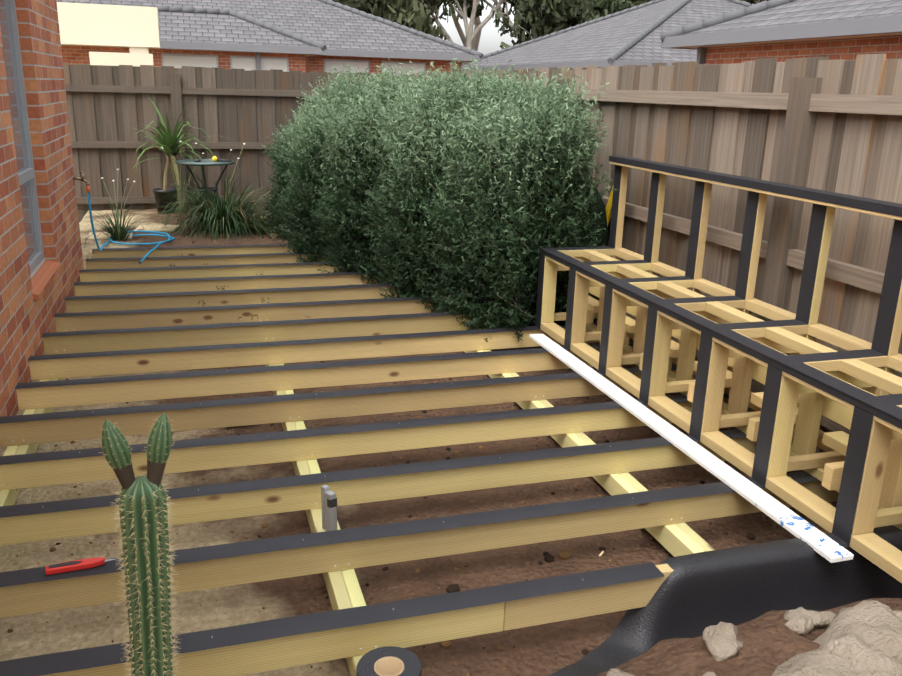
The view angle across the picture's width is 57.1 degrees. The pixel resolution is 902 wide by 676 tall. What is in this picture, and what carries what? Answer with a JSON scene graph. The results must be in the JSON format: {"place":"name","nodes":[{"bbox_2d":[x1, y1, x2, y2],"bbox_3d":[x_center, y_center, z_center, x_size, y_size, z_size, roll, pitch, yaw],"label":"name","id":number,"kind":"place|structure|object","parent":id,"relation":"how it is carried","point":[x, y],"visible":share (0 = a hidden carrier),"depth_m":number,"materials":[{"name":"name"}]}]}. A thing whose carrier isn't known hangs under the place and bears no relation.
{"place":"outdoors","nodes":[
{"label":"outdoors","id":0,"kind":"place"},
{"bbox_2d":[0,0,83,416],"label":"house wall","id":1,"kind":"structure","parent":0,"point":[27,320],"depth_m":5.51,"materials":[{"name":"brick"}]},
{"bbox_2d":[31,259,60,298],"bbox_3d":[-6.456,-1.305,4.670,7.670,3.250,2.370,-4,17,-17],"label":"window sill","id":2,"kind":"structure","parent":1,"relation":"attached to","point":[44,272],"depth_m":5.40,"materials":[{"name":"orange brick"}]},
{"bbox_2d":[9,0,43,274],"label":"window frame","id":3,"kind":"object","parent":2,"relation":"attached to","point":[26,175],"visible":0.4,"depth_m":5.48,"materials":[{"name":"grey metal"}]},
{"bbox_2d":[0,0,37,261],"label":"window glass","id":4,"kind":"object","parent":3,"relation":"in","point":[14,94],"visible":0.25,"depth_m":5.31,"materials":[{"name":"grey glass"}]},
{"bbox_2d":[73,171,88,185],"bbox_3d":[-3.101,-1.335,6.948,0.114,0.119,0.070,-4,17,-17],"label":"garden tap","id":5,"kind":"object","parent":1,"relation":"attached to","point":[81,178],"visible":1,"depth_m":6.94,"materials":[{"name":"gold metal"}]},
{"bbox_2d":[79,207,290,269],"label":"yard ground","id":6,"kind":"structure","parent":0,"point":[204,240],"depth_m":8.39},
{"bbox_2d":[87,193,174,263],"bbox_3d":[-2.923,-1.083,7.512,0.595,0.580,1.726,-1,17,-8],"label":"garden hose","id":7,"kind":"object","parent":6,"relation":"on","point":[111,240],"visible":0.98,"depth_m":7.80,"materials":[{"name":"blue rubber"}]},
{"bbox_2d":[153,188,177,212],"bbox_3d":[-3.344,-1.613,9.739,0.276,0.270,0.276,-4,17,-17],"label":"yucca pot","id":8,"kind":"object","parent":6,"relation":"on","point":[163,193],"visible":0.83,"depth_m":9.65,"materials":[{"name":"black plastic"}]},
{"bbox_2d":[131,96,225,204],"bbox_3d":[-3.116,-2.143,9.605,1.149,1.354,1.211,-4,17,-17],"label":"yucca","id":9,"kind":"object","parent":8,"relation":"in","point":[169,144],"depth_m":9.49,"materials":[{"name":"green plant"}]},
{"bbox_2d":[102,142,243,234],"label":"flower stalks","id":10,"kind":"object","parent":6,"relation":"on","point":[118,227],"visible":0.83,"depth_m":8.65,"materials":[{"name":"green plant"}]},
{"bbox_2d":[81,167,281,247],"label":"grass clump leaves","id":11,"kind":"object","parent":6,"relation":"on","point":[226,216],"visible":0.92,"depth_m":8.46,"materials":[{"name":"green plant"}]},
{"bbox_2d":[87,213,281,239],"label":"paving stones","id":12,"kind":"object","parent":6,"relation":"on","point":[147,228],"visible":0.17,"depth_m":8.57,"materials":[{"name":"beige stone"}]},
{"bbox_2d":[175,159,234,223],"bbox_3d":[-2.624,-1.539,8.918,0.610,0.712,0.611,-4,17,-17],"label":"table frame","id":13,"kind":"object","parent":6,"relation":"on","point":[215,188],"visible":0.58,"depth_m":8.83,"materials":[{"name":"black metal"}]},
{"bbox_2d":[177,159,232,163],"bbox_3d":[-2.614,-1.870,8.819,0.580,0.008,0.580,-4,17,-17],"label":"tabletop","id":14,"kind":"object","parent":13,"relation":"on","point":[204,161],"visible":0.62,"depth_m":8.79,"materials":[{"name":"grey metal"}]},
{"bbox_2d":[216,159,230,161],"bbox_3d":[-2.431,-1.898,8.864,0.149,0.028,0.028,2,17,2],"label":"nozzle body","id":15,"kind":"object","parent":13,"relation":"on","point":[222,160],"visible":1,"depth_m":8.86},
{"bbox_2d":[245,203,268,218],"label":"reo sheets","id":16,"kind":"object","parent":6,"relation":"on","point":[261,211],"visible":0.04,"depth_m":9.87,"materials":[{"name":"brown"}]},
{"bbox_2d":[260,55,617,348],"bbox_3d":[-0.344,-1.389,7.087,2.246,1.906,4.845,-4,17,-17],"label":"hedge","id":17,"kind":"object","parent":6,"relation":"on","point":[305,174],"depth_m":5.76,"materials":[{"name":"green plant"}]},
{"bbox_2d":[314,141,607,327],"bbox_3d":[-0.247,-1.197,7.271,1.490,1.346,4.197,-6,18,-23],"label":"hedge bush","id":18,"kind":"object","parent":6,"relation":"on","point":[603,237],"depth_m":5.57,"materials":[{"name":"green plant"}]},
{"bbox_2d":[305,55,461,73],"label":"house walls","id":19,"kind":"structure","parent":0,"point":[314,64],"depth_m":25.66,"materials":[{"name":"red brick"}]},
{"bbox_2d":[62,0,471,54],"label":"house roof","id":20,"kind":"object","parent":19,"relation":"on","point":[331,26],"visible":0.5,"depth_m":26.37,"materials":[{"name":"grey tile"}]},
{"bbox_2d":[318,0,482,57],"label":"ridge caps","id":21,"kind":"object","parent":20,"relation":"on","point":[406,29],"visible":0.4,"depth_m":27.01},
{"bbox_2d":[325,49,481,62],"bbox_3d":[-15.940,-10.161,29.015,30.500,0.180,16.000,-4,17,-17],"label":"gutter","id":22,"kind":"object","parent":20,"relation":"attached to","point":[377,54],"visible":0.14,"depth_m":25.31,"materials":[{"name":"grey metal"}]},
{"bbox_2d":[324,59,425,73],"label":"house window frames","id":23,"kind":"structure","parent":19,"relation":"attached to","point":[325,60],"depth_m":25.56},
{"bbox_2d":[326,61,423,74],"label":"house window panes","id":24,"kind":"object","parent":23,"relation":"in","point":[362,66],"visible":0.36,"depth_m":25.54,"materials":[{"name":"grey glass"}]},
{"bbox_2d":[0,342,836,675],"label":"yard ground","id":25,"kind":"structure","parent":0,"point":[548,648],"depth_m":3.17,"materials":[{"name":"brown soil"}]},
{"bbox_2d":[0,350,714,675],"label":"deck bearers","id":26,"kind":"object","parent":25,"relation":"on","point":[345,591],"visible":0.06,"depth_m":3.25,"materials":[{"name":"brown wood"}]},
{"bbox_2d":[321,485,336,530],"bbox_3d":[-0.439,0.634,2.990,0.048,0.199,0.086,-4,17,-17],"label":"staple gun body","id":27,"kind":"object","parent":26,"relation":"on","point":[329,519],"visible":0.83,"depth_m":2.97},
{"bbox_2d":[327,498,336,507],"bbox_3d":[-0.431,0.602,2.978,0.041,0.070,0.054,-4,17,-17],"label":"staple gun mechanism","id":28,"kind":"object","parent":27,"relation":"attached to","point":[332,503],"visible":0.71,"depth_m":2.96,"materials":[{"name":"black metal"}]},
{"bbox_2d":[0,245,838,675],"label":"deck joists","id":29,"kind":"object","parent":26,"relation":"on","point":[256,655],"visible":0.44,"depth_m":3.77,"materials":[{"name":"brown wood"}]},
{"bbox_2d":[170,254,268,319],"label":"joist ink stamps","id":30,"kind":"object","parent":29,"relation":"attached to","point":[222,288],"visible":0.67,"depth_m":6.26,"materials":[{"name":"grey"}]},
{"bbox_2d":[2,303,790,650],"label":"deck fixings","id":31,"kind":"object","parent":29,"relation":"attached to","point":[312,455],"visible":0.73,"depth_m":3.69,"materials":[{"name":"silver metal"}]},
{"bbox_2d":[0,244,819,675],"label":"joist tape","id":32,"kind":"object","parent":29,"relation":"on","point":[72,660],"visible":0.75,"depth_m":3.23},
{"bbox_2d":[45,557,104,574],"bbox_3d":[-1.161,0.704,2.563,0.169,0.020,0.041,-4,17,-17],"label":"red utility knife","id":33,"kind":"object","parent":32,"relation":"on","point":[89,563],"visible":0.96,"depth_m":2.56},
{"bbox_2d":[49,561,82,567],"bbox_3d":[-1.185,0.696,2.550,0.096,0.004,0.023,-4,17,-17],"label":"utility knife grip","id":34,"kind":"object","parent":33,"relation":"attached to","point":[64,564],"visible":1,"depth_m":2.55,"materials":[{"name":"plastic"}]},
{"bbox_2d":[529,334,853,562],"bbox_3d":[0.906,0.355,3.922,0.090,0.019,2.620,-4,17,-17],"label":"white plank","id":35,"kind":"object","parent":32,"relation":"on","point":[826,547],"visible":1,"depth_m":3.38,"materials":[{"name":"white paint"}]},
{"bbox_2d":[540,161,901,582],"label":"bench frame","id":36,"kind":"object","parent":29,"relation":"on","point":[802,406],"visible":0.67,"depth_m":3.61,"materials":[{"name":"beige wood"}]},
{"bbox_2d":[533,156,901,547],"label":"joist tape","id":37,"kind":"object","parent":36,"relation":"attached to","point":[868,407],"visible":0.85,"depth_m":3.57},
{"bbox_2d":[356,646,421,675],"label":"membrane roll","id":38,"kind":"object","parent":25,"relation":"on","point":[408,658],"depth_m":2.18,"materials":[{"name":"black rubber"}]},
{"bbox_2d":[7,210,825,675],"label":"ground pebbles","id":39,"kind":"object","parent":25,"relation":"on","point":[549,558],"visible":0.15,"depth_m":3.14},
{"bbox_2d":[548,525,901,675],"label":"black plastic liner","id":40,"kind":"object","parent":25,"relation":"on","point":[695,595],"visible":0.73,"depth_m":2.73,"materials":[{"name":"black plastic"}]},
{"bbox_2d":[596,598,901,675],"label":"dirt mound","id":41,"kind":"object","parent":40,"relation":"on","point":[771,641],"visible":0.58,"depth_m":2.33,"materials":[{"name":"brown soil"}]},
{"bbox_2d":[606,600,901,675],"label":"rocks","id":42,"kind":"object","parent":41,"relation":"on","point":[863,638],"visible":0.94,"depth_m":2.20,"materials":[{"name":"stone"}]},
{"bbox_3d":[-0.628,1.057,1.802,0.290,0.300,0.290,-4,17,-17],"label":"cactus pot","id":43,"kind":"object","parent":25,"relation":"on","visible":0},
{"bbox_2d":[118,476,172,675],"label":"cactus","id":44,"kind":"object","parent":43,"relation":"in","point":[139,488],"visible":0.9,"depth_m":1.60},
{"bbox_2d":[114,460,166,489],"bbox_3d":[-0.587,0.256,1.567,0.098,0.066,0.043,-4,17,-17],"label":"cactus bud hair","id":45,"kind":"object","parent":44,"relation":"attached to","point":[126,476],"visible":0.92,"depth_m":1.56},
{"bbox_2d":[102,412,171,469],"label":"flower buds","id":46,"kind":"object","parent":45,"relation":"on","point":[120,451],"visible":0.98,"depth_m":1.54,"materials":[{"name":"green plant"}]},
{"bbox_2d":[98,414,175,468],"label":"cactus bud spines","id":47,"kind":"object","parent":46,"relation":"attached to","point":[129,441],"visible":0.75,"depth_m":1.54,"materials":[{"name":"beige"}]},
{"bbox_2d":[111,473,181,675],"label":"cactus spines","id":48,"kind":"object","parent":44,"relation":"attached to","point":[172,617],"visible":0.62,"depth_m":1.61,"materials":[{"name":"beige"}]},
{"bbox_2d":[405,0,510,48],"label":"gum tree limbs","id":49,"kind":"object","parent":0,"point":[470,35],"depth_m":59.10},
{"bbox_2d":[446,0,485,50],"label":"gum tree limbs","id":50,"kind":"object","parent":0,"point":[476,40],"depth_m":71.83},
{"bbox_2d":[430,0,640,54],"label":"sky","id":51,"kind":"structure","parent":0,"point":[490,39],"materials":[{"name":"white"}]},
{"bbox_2d":[462,0,746,66],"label":"house roof","id":52,"kind":"structure","parent":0,"point":[606,39],"depth_m":27.70,"materials":[{"name":"grey tile"}]},
{"bbox_2d":[462,60,671,70],"bbox_3d":[8.579,-9.877,30.995,13.500,0.180,14.800,-4,17,-17],"label":"gutter","id":53,"kind":"object","parent":52,"relation":"attached to","point":[599,64],"visible":0.11,"depth_m":24.35,"materials":[{"name":"grey metal"}]},
{"bbox_2d":[462,0,754,64],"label":"house ridge caps","id":54,"kind":"object","parent":52,"relation":"on","point":[627,46],"visible":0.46,"depth_m":29.09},
{"bbox_2d":[606,184,613,226],"bbox_3d":[1.037,-0.707,5.757,0.030,1.034,0.480,-5,18,-22],"label":"spirit level body","id":55,"kind":"object","parent":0,"point":[608,210],"depth_m":5.61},
{"bbox_2d":[704,35,901,64],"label":"house walls","id":56,"kind":"structure","parent":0,"point":[890,46],"depth_m":11.63,"materials":[{"name":"red brick"}]},
{"bbox_2d":[696,47,705,63],"bbox_3d":[4.195,-3.642,14.354,0.100,2.630,0.100,-4,17,-17],"label":"house downpipe","id":57,"kind":"object","parent":56,"relation":"attached to","point":[701,53],"visible":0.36,"depth_m":13.98,"materials":[{"name":"grey metal"}]},
{"bbox_2d":[680,32,901,48],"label":"eave soffit","id":58,"kind":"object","parent":56,"relation":"attached to","point":[842,37],"depth_m":11.63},
{"bbox_2d":[683,0,901,34],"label":"house roof","id":59,"kind":"object","parent":56,"relation":"on","point":[797,12],"depth_m":11.88,"materials":[{"name":"grey tile"}]},
{"bbox_2d":[660,0,796,41],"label":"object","id":60,"kind":"object","parent":59,"relation":"on","point":[729,16],"visible":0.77,"depth_m":13.75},
{"bbox_2d":[661,15,901,49],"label":"gutter","id":61,"kind":"object","parent":59,"relation":"attached to","point":[875,25],"visible":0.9,"depth_m":11.26,"materials":[{"name":"grey metal"}]},
{"label":"outer ground","id":62,"kind":"structure","parent":0,"visible":0},
{"bbox_2d":[57,2,160,66],"bbox_3d":[-9.986,-5.501,18.019,7.050,3.500,1.000,-4,17,-17],"label":"house portico","id":63,"kind":"object","parent":62,"relation":"on","point":[135,29],"visible":0.46,"depth_m":18.24,"materials":[{"name":"beige paint"}]},
{"bbox_2d":[61,45,305,72],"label":"house wing walls","id":64,"kind":"structure","parent":62,"relation":"on","point":[74,54],"depth_m":21.17,"materials":[{"name":"red brick"}]},
{"bbox_2d":[161,53,288,71],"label":"house window frames","id":65,"kind":"structure","parent":64,"relation":"attached to","point":[188,55],"depth_m":21.54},
{"bbox_2d":[163,56,286,71],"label":"awning window panes","id":66,"kind":"object","parent":65,"relation":"in","point":[210,62],"visible":0.32,"depth_m":21.52,"materials":[{"name":"grey glass"}]},
{"bbox_2d":[158,11,313,46],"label":"roof","id":67,"kind":"structure","parent":64,"relation":"on","point":[197,27],"depth_m":21.86,"materials":[{"name":"grey tile"}]},
{"bbox_2d":[56,0,325,50],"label":"ridge caps","id":68,"kind":"object","parent":67,"relation":"on","point":[279,30],"visible":0.4,"depth_m":22.38,"materials":[{"name":"grey tile"}]},
{"bbox_2d":[160,41,324,57],"bbox_3d":[-13.111,-7.623,21.127,19.100,0.180,4.500,-4,17,-17],"label":"gutter","id":69,"kind":"object","parent":67,"relation":"attached to","point":[317,51],"visible":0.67,"depth_m":21.20,"materials":[{"name":"grey metal"}]},
{"bbox_2d":[255,52,260,69],"bbox_3d":[-5.087,-6.173,22.073,0.120,2.720,0.140,-4,17,-17],"label":"house downpipe","id":70,"kind":"object","parent":64,"relation":"attached to","point":[258,60],"visible":0.14,"depth_m":21.68,"materials":[{"name":"grey metal"}]},
{"bbox_2d":[332,0,446,39],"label":"gum tree leaves","id":71,"kind":"object","parent":62,"relation":"on","point":[401,12],"depth_m":42.92,"materials":[{"name":"green plant"}]},
{"bbox_2d":[63,54,901,452],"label":"paling fences","id":72,"kind":"object","parent":62,"relation":"on","point":[825,124],"visible":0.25,"depth_m":4.69,"materials":[{"name":"brown wood"}]},
{"bbox_2d":[485,0,524,42],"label":"gum tree limbs","id":73,"kind":"object","parent":62,"relation":"on","point":[511,24],"visible":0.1,"depth_m":71.32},
{"bbox_2d":[492,0,607,48],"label":"gum tree leaves","id":74,"kind":"object","parent":62,"relation":"on","point":[557,15],"depth_m":48.87,"materials":[{"name":"green plant"}]},
{"bbox_2d":[502,0,645,14],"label":"gum tree leaves","id":75,"kind":"object","parent":62,"relation":"on","point":[630,3],"depth_m":61.28,"materials":[{"name":"green plant"}]},
{"bbox_2d":[517,0,630,16],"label":"gum tree leaves","id":76,"kind":"object","parent":62,"relation":"on","point":[601,6],"visible":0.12,"depth_m":52.08,"materials":[{"name":"green plant"}]},
{"bbox_2d":[740,0,768,3],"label":"gum tree leaves","id":77,"kind":"object","parent":62,"relation":"on","point":[751,2],"depth_m":65.19,"materials":[{"name":"green plant"}]}
]}

